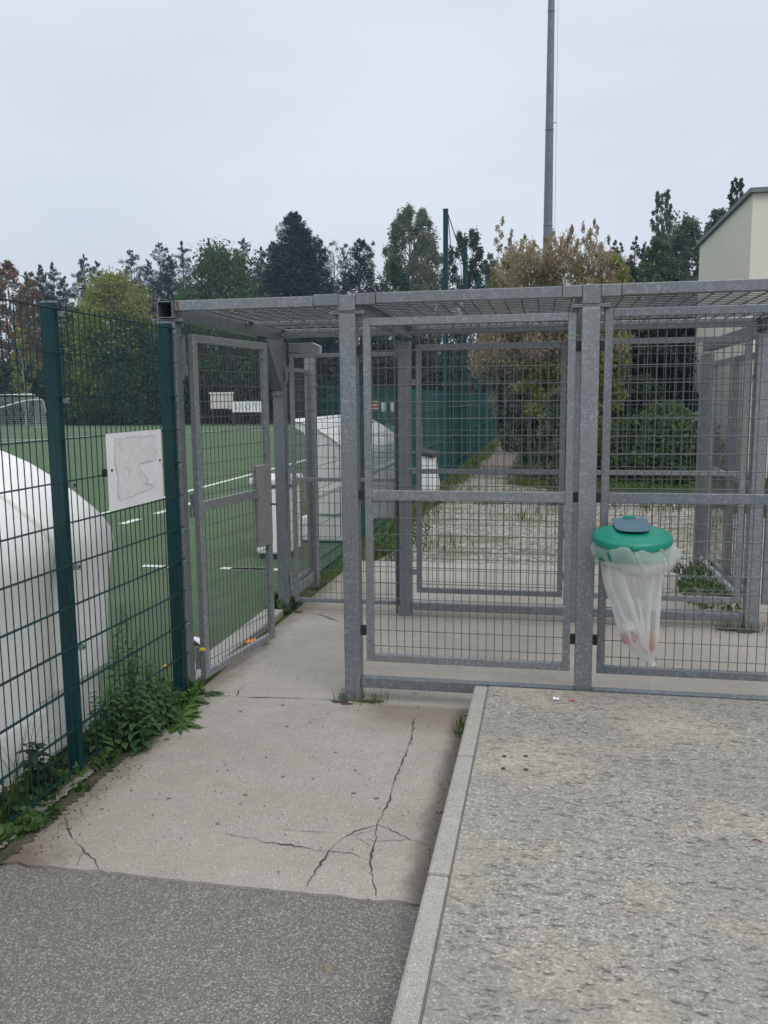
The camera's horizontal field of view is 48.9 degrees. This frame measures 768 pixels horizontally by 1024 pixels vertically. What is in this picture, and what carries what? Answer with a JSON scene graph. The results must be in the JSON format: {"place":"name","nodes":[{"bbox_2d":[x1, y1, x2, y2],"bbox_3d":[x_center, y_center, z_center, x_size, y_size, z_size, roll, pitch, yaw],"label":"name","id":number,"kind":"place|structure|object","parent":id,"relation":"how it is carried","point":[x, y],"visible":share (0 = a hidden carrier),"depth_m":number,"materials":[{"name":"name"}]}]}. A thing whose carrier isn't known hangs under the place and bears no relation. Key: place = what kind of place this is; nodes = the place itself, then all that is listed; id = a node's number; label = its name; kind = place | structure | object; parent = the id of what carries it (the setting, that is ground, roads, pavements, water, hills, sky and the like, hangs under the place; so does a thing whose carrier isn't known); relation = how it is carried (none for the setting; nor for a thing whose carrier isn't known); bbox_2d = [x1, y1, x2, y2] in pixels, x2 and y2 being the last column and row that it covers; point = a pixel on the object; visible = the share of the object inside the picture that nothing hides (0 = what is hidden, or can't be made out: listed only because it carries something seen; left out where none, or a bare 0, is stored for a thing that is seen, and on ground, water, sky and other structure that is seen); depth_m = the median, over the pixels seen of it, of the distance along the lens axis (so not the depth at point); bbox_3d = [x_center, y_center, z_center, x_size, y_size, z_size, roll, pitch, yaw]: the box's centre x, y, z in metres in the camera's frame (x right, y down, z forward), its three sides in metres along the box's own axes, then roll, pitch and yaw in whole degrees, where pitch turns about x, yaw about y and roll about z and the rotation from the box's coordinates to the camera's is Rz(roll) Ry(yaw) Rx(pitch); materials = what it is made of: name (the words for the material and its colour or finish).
{"place":"outdoors","nodes":[
{"label":"outdoors","id":0,"kind":"place"},
{"bbox_2d":[0,864,419,1023],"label":"asphalt road","id":1,"kind":"structure","parent":0,"point":[88,948],"depth_m":2.92,"materials":[{"name":"asphalt"}]},
{"bbox_2d":[0,424,469,757],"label":"turf pitch","id":2,"kind":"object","parent":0,"point":[215,516],"depth_m":11.52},
{"bbox_2d":[0,394,46,427],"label":"football goal","id":3,"kind":"object","parent":2,"relation":"on","point":[30,400],"visible":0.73,"depth_m":61.80,"materials":[{"name":"white paint"}]},
{"bbox_2d":[0,450,113,791],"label":"team shelter","id":4,"kind":"object","parent":2,"relation":"on","point":[7,691],"visible":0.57,"depth_m":4.26,"materials":[{"name":"plastic"}]},
{"bbox_2d":[2,427,305,569],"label":"pitch lines","id":5,"kind":"object","parent":2,"relation":"on","point":[240,568],"visible":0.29,"depth_m":14.12,"materials":[{"name":"white paint"}]},
{"bbox_2d":[209,392,233,425],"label":"scoreboard","id":6,"kind":"object","parent":2,"relation":"on","point":[227,398],"visible":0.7,"depth_m":60.76,"materials":[{"name":"plastic"}]},
{"bbox_2d":[229,401,261,425],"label":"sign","id":7,"kind":"object","parent":2,"relation":"on","point":[252,406],"visible":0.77,"depth_m":59.95,"materials":[{"name":"white paint"}]},
{"bbox_2d":[249,473,302,558],"bbox_3d":[-1.278,0.044,10.190,0.490,0.968,0.620,1,8,11],"label":"equipment box","id":8,"kind":"object","parent":2,"relation":"on","point":[263,556],"visible":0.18,"depth_m":9.99,"materials":[{"name":"plastic"}]},
{"bbox_2d":[295,415,393,540],"bbox_3d":[-0.455,-0.645,12.716,0.822,1.605,3.665,1,8,11],"label":"team shelter","id":9,"kind":"object","parent":2,"relation":"on","point":[337,472],"visible":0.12,"depth_m":11.02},
{"bbox_2d":[0,415,766,685],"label":"ground","id":10,"kind":"structure","parent":0,"point":[309,592],"depth_m":12.28,"materials":[{"name":"green plant"}]},
{"bbox_2d":[0,259,31,363],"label":"autumn tree","id":11,"kind":"object","parent":10,"relation":"on","point":[12,274],"visible":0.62,"depth_m":81.94,"materials":[{"name":"brown plant"}]},
{"bbox_2d":[7,327,42,425],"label":"young tree","id":12,"kind":"object","parent":10,"relation":"on","point":[13,355],"visible":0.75,"depth_m":65.47,"materials":[{"name":"green plant"}]},
{"bbox_2d":[13,271,40,344],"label":"conifer","id":13,"kind":"object","parent":10,"relation":"on","point":[25,276],"visible":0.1,"depth_m":98.77,"materials":[{"name":"plant"}]},
{"bbox_2d":[15,271,43,422],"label":"autumn tree","id":14,"kind":"object","parent":10,"relation":"on","point":[35,293],"visible":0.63,"depth_m":73.14,"materials":[{"name":"brown plant"}]},
{"bbox_2d":[25,264,53,356],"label":"conifer","id":15,"kind":"object","parent":10,"relation":"on","point":[40,274],"visible":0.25,"depth_m":89.57,"materials":[{"name":"green plant"}]},
{"bbox_2d":[34,261,70,329],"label":"conifer","id":16,"kind":"object","parent":10,"relation":"on","point":[51,278],"visible":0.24,"depth_m":95.95,"materials":[{"name":"green plant"}]},
{"bbox_2d":[52,276,75,337],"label":"conifer","id":17,"kind":"object","parent":10,"relation":"on","point":[60,294],"visible":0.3,"depth_m":87.21,"materials":[{"name":"green plant"}]},
{"bbox_2d":[40,303,111,424],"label":"leafy tree","id":18,"kind":"object","parent":10,"relation":"on","point":[67,380],"visible":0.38,"depth_m":65.90,"materials":[{"name":"green plant"}]},
{"bbox_2d":[66,254,99,322],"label":"conifer","id":19,"kind":"object","parent":10,"relation":"on","point":[80,274],"visible":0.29,"depth_m":91.00,"materials":[{"name":"green plant"}]},
{"bbox_2d":[0,293,190,823],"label":"fence","id":20,"kind":"object","parent":10,"relation":"on","point":[60,483],"visible":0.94,"depth_m":4.20,"materials":[{"name":"green metal"}]},
{"bbox_2d":[102,429,163,511],"bbox_3d":[-1.380,-0.242,4.677,0.030,0.405,0.652,1,8,11],"label":"blank sign","id":21,"kind":"object","parent":20,"relation":"attached to","point":[133,472],"visible":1,"depth_m":4.64,"materials":[{"name":"white plastic"}]},
{"bbox_2d":[0,691,199,863],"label":"mossy dirt","id":22,"kind":"structure","parent":10,"relation":"on","point":[12,847],"depth_m":3.98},
{"bbox_2d":[0,781,25,823],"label":"weed plant","id":23,"kind":"object","parent":22,"relation":"on","point":[15,805],"visible":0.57,"depth_m":3.78,"materials":[{"name":"green plant"}]},
{"bbox_2d":[0,697,52,823],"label":"grass tuft","id":24,"kind":"object","parent":22,"relation":"on","point":[13,789],"visible":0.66,"depth_m":3.77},
{"bbox_2d":[14,742,63,799],"bbox_3d":[-1.637,1.222,4.033,0.238,0.291,0.241,-6,9,-36],"label":"weed plant","id":25,"kind":"object","parent":22,"relation":"on","point":[41,773],"visible":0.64,"depth_m":4.01,"materials":[{"name":"green plant"}]},
{"bbox_2d":[0,748,118,847],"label":"fence footing","id":26,"kind":"object","parent":22,"relation":"on","point":[89,771],"visible":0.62,"depth_m":4.07,"materials":[{"name":"concrete"}]},
{"bbox_2d":[101,604,145,719],"bbox_3d":[-1.486,0.880,4.798,0.263,0.762,0.160,-6,9,-34],"label":"weed plant","id":27,"kind":"object","parent":22,"relation":"on","point":[130,662],"visible":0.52,"depth_m":4.79,"materials":[{"name":"green plant"}]},
{"bbox_2d":[104,674,147,750],"bbox_3d":[-1.390,1.088,4.538,0.221,0.418,0.197,1,8,11],"label":"weed plant","id":28,"kind":"object","parent":22,"relation":"on","point":[120,733],"visible":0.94,"depth_m":4.53,"materials":[{"name":"green plant"}]},
{"bbox_2d":[112,647,145,704],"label":"weed plant","id":29,"kind":"object","parent":22,"relation":"on","point":[122,675],"visible":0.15,"depth_m":4.94,"materials":[{"name":"green plant"}]},
{"bbox_2d":[111,658,148,730],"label":"weed plant","id":30,"kind":"object","parent":22,"relation":"on","point":[127,690],"visible":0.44,"depth_m":4.63,"materials":[{"name":"green plant"}]},
{"bbox_2d":[122,676,166,736],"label":"weed plant","id":31,"kind":"object","parent":22,"relation":"on","point":[154,720],"visible":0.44,"depth_m":4.72,"materials":[{"name":"green plant"}]},
{"bbox_2d":[129,655,163,726],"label":"weed plant","id":32,"kind":"object","parent":22,"relation":"on","point":[148,679],"visible":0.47,"depth_m":4.84,"materials":[{"name":"green plant"}]},
{"bbox_2d":[154,678,175,714],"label":"weed plant","id":33,"kind":"object","parent":22,"relation":"on","point":[169,699],"visible":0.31,"depth_m":5.04,"materials":[{"name":"green plant"}]},
{"bbox_2d":[84,685,116,757],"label":"weed plant","id":34,"kind":"object","parent":10,"relation":"on","point":[106,739],"visible":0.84,"depth_m":4.46,"materials":[{"name":"green plant"}]},
{"bbox_2d":[60,265,167,424],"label":"leafy tree","id":35,"kind":"object","parent":10,"relation":"on","point":[118,291],"visible":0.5,"depth_m":64.98,"materials":[{"name":"green plant"}]},
{"bbox_2d":[85,319,161,424],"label":"leafy tree","id":36,"kind":"object","parent":10,"relation":"on","point":[156,375],"visible":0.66,"depth_m":63.83,"materials":[{"name":"green plant"}]},
{"bbox_2d":[101,249,156,357],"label":"conifer","id":37,"kind":"object","parent":10,"relation":"on","point":[129,261],"visible":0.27,"depth_m":88.18,"materials":[{"name":"green plant"}]},
{"bbox_2d":[136,258,160,327],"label":"conifer","id":38,"kind":"object","parent":10,"relation":"on","point":[149,266],"visible":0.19,"depth_m":95.71,"materials":[{"name":"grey plant"}]},
{"bbox_2d":[138,242,180,333],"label":"conifer","id":39,"kind":"object","parent":10,"relation":"on","point":[161,272],"visible":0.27,"depth_m":89.13,"materials":[{"name":"green plant"}]},
{"bbox_2d":[148,255,181,333],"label":"conifer","id":40,"kind":"object","parent":10,"relation":"on","point":[168,282],"visible":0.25,"depth_m":82.57,"materials":[{"name":"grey plant"}]},
{"bbox_2d":[163,240,198,299],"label":"conifer","id":41,"kind":"object","parent":10,"relation":"on","point":[183,266],"visible":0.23,"depth_m":92.83,"materials":[{"name":"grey plant"}]},
{"bbox_2d":[140,324,226,423],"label":"leafy tree","id":42,"kind":"object","parent":10,"relation":"on","point":[186,387],"visible":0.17,"depth_m":66.44,"materials":[{"name":"green plant"}]},
{"bbox_2d":[152,235,300,421],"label":"leafy tree","id":43,"kind":"object","parent":10,"relation":"on","point":[213,268],"visible":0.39,"depth_m":68.50,"materials":[{"name":"green plant"}]},
{"bbox_2d":[172,609,282,683],"bbox_3d":[-1.159,1.032,6.572,0.170,0.080,1.960,1,8,11],"label":"pitch edge strip","id":44,"kind":"object","parent":10,"relation":"on","point":[278,616],"visible":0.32,"depth_m":6.63,"materials":[{"name":"concrete"}]},
{"bbox_2d":[224,238,264,359],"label":"conifer","id":45,"kind":"object","parent":10,"relation":"on","point":[244,246],"visible":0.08,"depth_m":87.34,"materials":[{"name":"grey plant"}]},
{"bbox_2d":[240,246,266,360],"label":"conifer","id":46,"kind":"object","parent":10,"relation":"on","point":[261,254],"visible":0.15,"depth_m":84.98,"materials":[{"name":"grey plant"}]},
{"bbox_2d":[248,240,292,399],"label":"pine tree","id":47,"kind":"object","parent":10,"relation":"on","point":[269,247],"visible":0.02,"depth_m":74.52,"materials":[{"name":"green plant"}]},
{"bbox_2d":[258,211,339,419],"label":"pine tree","id":48,"kind":"object","parent":10,"relation":"on","point":[297,269],"visible":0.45,"depth_m":71.34,"materials":[{"name":"green plant"}]},
{"bbox_2d":[294,238,342,414],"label":"pine tree","id":49,"kind":"object","parent":10,"relation":"on","point":[323,254],"visible":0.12,"depth_m":74.14,"materials":[{"name":"green plant"}]},
{"bbox_2d":[325,240,345,293],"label":"bare tree","id":50,"kind":"object","parent":10,"relation":"on","point":[329,252],"visible":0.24,"depth_m":83.84,"materials":[{"name":"green plant"}]},
{"bbox_2d":[0,319,695,433],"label":"undergrowth","id":51,"kind":"object","parent":10,"relation":"on","point":[325,381],"visible":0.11,"depth_m":66.98,"materials":[{"name":"plant"}]},
{"bbox_2d":[322,238,391,419],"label":"pine tree","id":52,"kind":"object","parent":10,"relation":"on","point":[355,280],"visible":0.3,"depth_m":69.35,"materials":[{"name":"green plant"}]},
{"bbox_2d":[0,475,741,847],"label":"ground weeds","id":53,"kind":"object","parent":10,"relation":"on","point":[34,817],"visible":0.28,"depth_m":4.57,"materials":[{"name":"green plant"}]},
{"bbox_2d":[360,240,382,344],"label":"bare tree","id":54,"kind":"object","parent":10,"relation":"on","point":[373,270],"visible":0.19,"depth_m":85.09,"materials":[{"name":"green plant"}]},
{"bbox_2d":[376,255,414,401],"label":"leafy tree","id":55,"kind":"object","parent":10,"relation":"on","point":[398,276],"visible":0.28,"depth_m":65.10,"materials":[{"name":"green plant"}]},
{"bbox_2d":[316,382,503,576],"bbox_3d":[2.814,-2.786,26.706,0.109,2.080,37.495,1,8,11],"label":"path fence","id":56,"kind":"object","parent":10,"relation":"on","point":[446,445],"visible":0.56,"depth_m":16.81,"materials":[{"name":"green metal"}]},
{"bbox_2d":[377,202,451,366],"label":"poplar tree","id":57,"kind":"object","parent":10,"relation":"on","point":[424,243],"visible":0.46,"depth_m":67.67,"materials":[{"name":"green plant"}]},
{"bbox_2d":[422,448,439,501],"bbox_3d":[0.840,-0.678,15.468,0.310,0.948,0.600,1,8,11],"label":"storage bin","id":58,"kind":"object","parent":10,"relation":"on","point":[430,467],"visible":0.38,"depth_m":15.22,"materials":[{"name":"plastic"}]},
{"bbox_2d":[391,686,487,1023],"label":"kerb","id":59,"kind":"structure","parent":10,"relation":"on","point":[411,994],"depth_m":3.02,"materials":[{"name":"concrete"}]},
{"bbox_2d":[443,208,469,390],"bbox_3d":[1.926,-4.123,21.327,0.183,6.186,3.080,2,8,18],"label":"net pole","id":60,"kind":"object","parent":10,"relation":"on","point":[446,218],"visible":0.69,"depth_m":19.68,"materials":[{"name":"metal"}]},
{"bbox_2d":[434,225,492,392],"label":"leafy tree","id":61,"kind":"object","parent":10,"relation":"on","point":[472,243],"visible":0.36,"depth_m":60.07,"materials":[{"name":"green plant"}]},
{"bbox_2d":[462,248,478,461],"bbox_3d":[2.809,-4.694,25.908,0.183,6.074,3.080,2,8,18],"label":"net pole","id":62,"kind":"object","parent":10,"relation":"on","point":[465,258],"visible":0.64,"depth_m":24.40,"materials":[{"name":"metal"}]},
{"bbox_2d":[477,276,483,445],"bbox_3d":[3.768,-5.339,30.876,0.183,6.005,3.080,2,8,18],"label":"net pole","id":63,"kind":"object","parent":10,"relation":"on","point":[479,282],"visible":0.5,"depth_m":29.31,"materials":[{"name":"metal"}]},
{"bbox_2d":[472,252,501,395],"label":"leafy tree","id":64,"kind":"object","parent":10,"relation":"on","point":[485,268],"visible":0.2,"depth_m":58.07,"materials":[{"name":"green plant"}]},
{"bbox_2d":[496,384,525,450],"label":"leafy shrub","id":65,"kind":"object","parent":10,"relation":"on","point":[508,439],"visible":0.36,"depth_m":29.24,"materials":[{"name":"green plant"}]},
{"bbox_2d":[505,379,550,463],"bbox_3d":[4.004,-2.494,21.934,1.493,2.775,1.366,-2,8,-13],"label":"leafy shrub","id":66,"kind":"object","parent":10,"relation":"on","point":[525,458],"visible":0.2,"depth_m":21.82,"materials":[{"name":"green plant"}]},
{"bbox_2d":[540,0,557,446],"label":"light mast","id":67,"kind":"object","parent":10,"relation":"on","point":[548,199],"visible":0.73,"depth_m":22.82,"materials":[{"name":"grey metal"}]},
{"bbox_2d":[531,388,566,503],"bbox_3d":[2.964,-1.131,14.663,0.864,2.037,0.950,1,8,11],"label":"leafy shrub","id":68,"kind":"object","parent":10,"relation":"on","point":[551,441],"visible":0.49,"depth_m":14.52,"materials":[{"name":"green plant"}]},
{"bbox_2d":[466,215,644,479],"bbox_3d":[3.759,-3.740,18.913,3.919,6.071,2.858,1,8,11],"label":"dry bush","id":69,"kind":"object","parent":10,"relation":"on","point":[516,268],"visible":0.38,"depth_m":18.21,"materials":[{"name":"grey plant"}]},
{"bbox_2d":[362,437,766,560],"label":"grass","id":70,"kind":"structure","parent":10,"relation":"on","point":[531,482],"depth_m":17.41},
{"bbox_2d":[597,419,632,476],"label":"bramble bush","id":71,"kind":"object","parent":10,"relation":"on","point":[614,424],"visible":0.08,"depth_m":19.58,"materials":[{"name":"green plant"}]},
{"bbox_2d":[613,258,649,330],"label":"leafy tree","id":72,"kind":"object","parent":10,"relation":"on","point":[635,271],"visible":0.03,"depth_m":46.61,"materials":[{"name":"green plant"}]},
{"bbox_2d":[565,273,698,453],"bbox_3d":[11.920,-4.824,28.411,12.691,6.876,13.151,1,8,11],"label":"woodland edge","id":73,"kind":"object","parent":10,"relation":"on","point":[689,332],"visible":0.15,"depth_m":24.07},
{"bbox_2d":[598,373,670,435],"bbox_3d":[6.352,-2.175,21.292,2.554,2.729,2.397,1,8,11],"label":"bramble bush","id":74,"kind":"object","parent":10,"relation":"on","point":[650,396],"visible":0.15,"depth_m":20.95,"materials":[{"name":"green plant"}]},
{"bbox_2d":[626,236,643,330],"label":"conifer","id":75,"kind":"object","parent":10,"relation":"on","point":[637,251],"visible":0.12,"depth_m":61.78,"materials":[{"name":"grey plant"}]},
{"bbox_2d":[645,189,673,268],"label":"poplar tree","id":76,"kind":"object","parent":10,"relation":"on","point":[668,217],"visible":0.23,"depth_m":64.42,"materials":[{"name":"green plant"}]},
{"bbox_2d":[638,237,683,302],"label":"leafy tree","id":77,"kind":"object","parent":10,"relation":"on","point":[661,257],"visible":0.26,"depth_m":53.64,"materials":[{"name":"green plant"}]},
{"bbox_2d":[597,401,728,487],"bbox_3d":[6.047,-1.415,18.317,2.826,2.064,2.928,1,8,11],"label":"bramble bush","id":78,"kind":"object","parent":10,"relation":"on","point":[641,441],"visible":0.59,"depth_m":17.65,"materials":[{"name":"green plant"}]},
{"bbox_2d":[660,215,702,295],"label":"leafy tree","id":79,"kind":"object","parent":10,"relation":"on","point":[680,238],"visible":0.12,"depth_m":55.10,"materials":[{"name":"green plant"}]},
{"bbox_2d":[689,207,727,279],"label":"leafy tree","id":80,"kind":"object","parent":10,"relation":"on","point":[716,215],"visible":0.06,"depth_m":58.39,"materials":[{"name":"green plant"}]},
{"bbox_2d":[693,187,767,477],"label":"flat roofed building","id":81,"kind":"structure","parent":10,"relation":"on","point":[732,242],"depth_m":20.30,"materials":[{"name":"paint"}]},
{"bbox_2d":[726,176,744,209],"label":"poplar tree","id":82,"kind":"object","parent":10,"relation":"on","point":[739,185],"visible":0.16,"depth_m":59.84,"materials":[{"name":"green plant"}]},
{"bbox_2d":[0,0,767,360],"label":"sky","id":83,"kind":"structure","parent":0,"point":[135,125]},
{"bbox_2d":[2,561,767,906],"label":"concrete slab","id":84,"kind":"structure","parent":0,"point":[308,775],"depth_m":4.55,"materials":[{"name":"concrete"}]},
{"bbox_2d":[122,699,162,756],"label":"weed plant","id":85,"kind":"object","parent":84,"relation":"on","point":[146,740],"visible":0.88,"depth_m":4.57,"materials":[{"name":"green plant"}]},
{"bbox_2d":[155,680,181,728],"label":"weed plant","id":86,"kind":"object","parent":84,"relation":"on","point":[168,716],"visible":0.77,"depth_m":4.90,"materials":[{"name":"green plant"}]},
{"bbox_2d":[165,717,203,735],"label":"dandelion","id":87,"kind":"object","parent":84,"relation":"on","point":[180,724],"visible":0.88,"depth_m":4.89,"materials":[{"name":"green plant"}]},
{"bbox_2d":[168,710,201,726],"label":"dandelion","id":88,"kind":"object","parent":84,"relation":"on","point":[186,716],"visible":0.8,"depth_m":5.03,"materials":[{"name":"green plant"}]},
{"bbox_2d":[180,648,209,704],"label":"dandelion","id":89,"kind":"object","parent":84,"relation":"on","point":[195,699],"visible":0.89,"depth_m":5.29,"materials":[{"name":"green plant"}]},
{"bbox_2d":[20,698,463,899],"bbox_3d":[-0.503,1.319,4.283,1.756,0.001,2.005,1,8,11],"label":"grit","id":90,"kind":"object","parent":84,"relation":"on","point":[246,801],"visible":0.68,"depth_m":3.89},
{"bbox_2d":[64,613,426,896],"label":"slab cracks","id":91,"kind":"object","parent":84,"relation":"on","point":[371,856],"visible":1,"depth_m":3.64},
{"bbox_2d":[0,558,767,845],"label":"grass fringe","id":92,"kind":"object","parent":84,"relation":"on","point":[461,723],"depth_m":5.37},
{"bbox_2d":[151,278,767,700],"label":"entrance cage","id":93,"kind":"object","parent":84,"relation":"on","point":[575,496],"visible":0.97,"depth_m":5.41,"materials":[{"name":"metal"}]},
{"bbox_2d":[592,515,672,704],"bbox_3d":[1.379,0.559,4.692,0.453,1.038,0.460,-7,10,-40],"label":"bag holder","id":94,"kind":"object","parent":93,"relation":"attached to","point":[629,540],"visible":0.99,"depth_m":4.52,"materials":[{"name":"green plastic"}]},
{"bbox_2d":[621,631,640,643],"bbox_3d":[1.373,0.697,4.697,0.106,0.074,0.064,1,8,11],"label":"crumpled wrapper","id":95,"kind":"object","parent":94,"relation":"in","point":[630,637],"visible":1,"depth_m":4.68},
{"bbox_2d":[642,629,657,651],"bbox_3d":[1.472,0.711,4.677,0.084,0.134,0.085,1,8,11],"label":"crumpled wrapper","id":96,"kind":"object","parent":94,"relation":"in","point":[650,641],"visible":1,"depth_m":4.65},
{"bbox_2d":[648,611,656,630],"bbox_3d":[1.485,0.600,4.671,0.045,0.122,0.056,1,8,11],"label":"crumpled wrapper","id":97,"kind":"object","parent":94,"relation":"in","point":[652,619],"visible":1,"depth_m":4.66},
{"bbox_2d":[291,611,760,732],"bbox_3d":[0.856,1.079,5.958,3.924,0.001,2.541,1,8,11],"label":"moss patch","id":98,"kind":"object","parent":84,"relation":"on","point":[346,702],"visible":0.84,"depth_m":6.71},
{"bbox_2d":[469,436,519,474],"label":"dirt path","id":99,"kind":"structure","parent":0,"point":[509,459],"depth_m":25.27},
{"bbox_2d":[378,475,764,571],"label":"gravel path","id":100,"kind":"structure","parent":0,"point":[511,546],"depth_m":11.96,"materials":[{"name":"gravel"}]},
{"bbox_2d":[421,686,767,1023],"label":"pavement","id":101,"kind":"structure","parent":0,"point":[449,972],"depth_m":3.11,"materials":[{"name":"concrete"}]},
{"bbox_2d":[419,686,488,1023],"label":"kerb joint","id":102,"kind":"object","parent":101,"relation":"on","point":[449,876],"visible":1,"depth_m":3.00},
{"bbox_2d":[461,695,767,1021],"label":"pale chippings","id":103,"kind":"object","parent":101,"relation":"on","point":[611,904],"visible":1,"depth_m":2.92,"materials":[{"name":"gravel"}]},
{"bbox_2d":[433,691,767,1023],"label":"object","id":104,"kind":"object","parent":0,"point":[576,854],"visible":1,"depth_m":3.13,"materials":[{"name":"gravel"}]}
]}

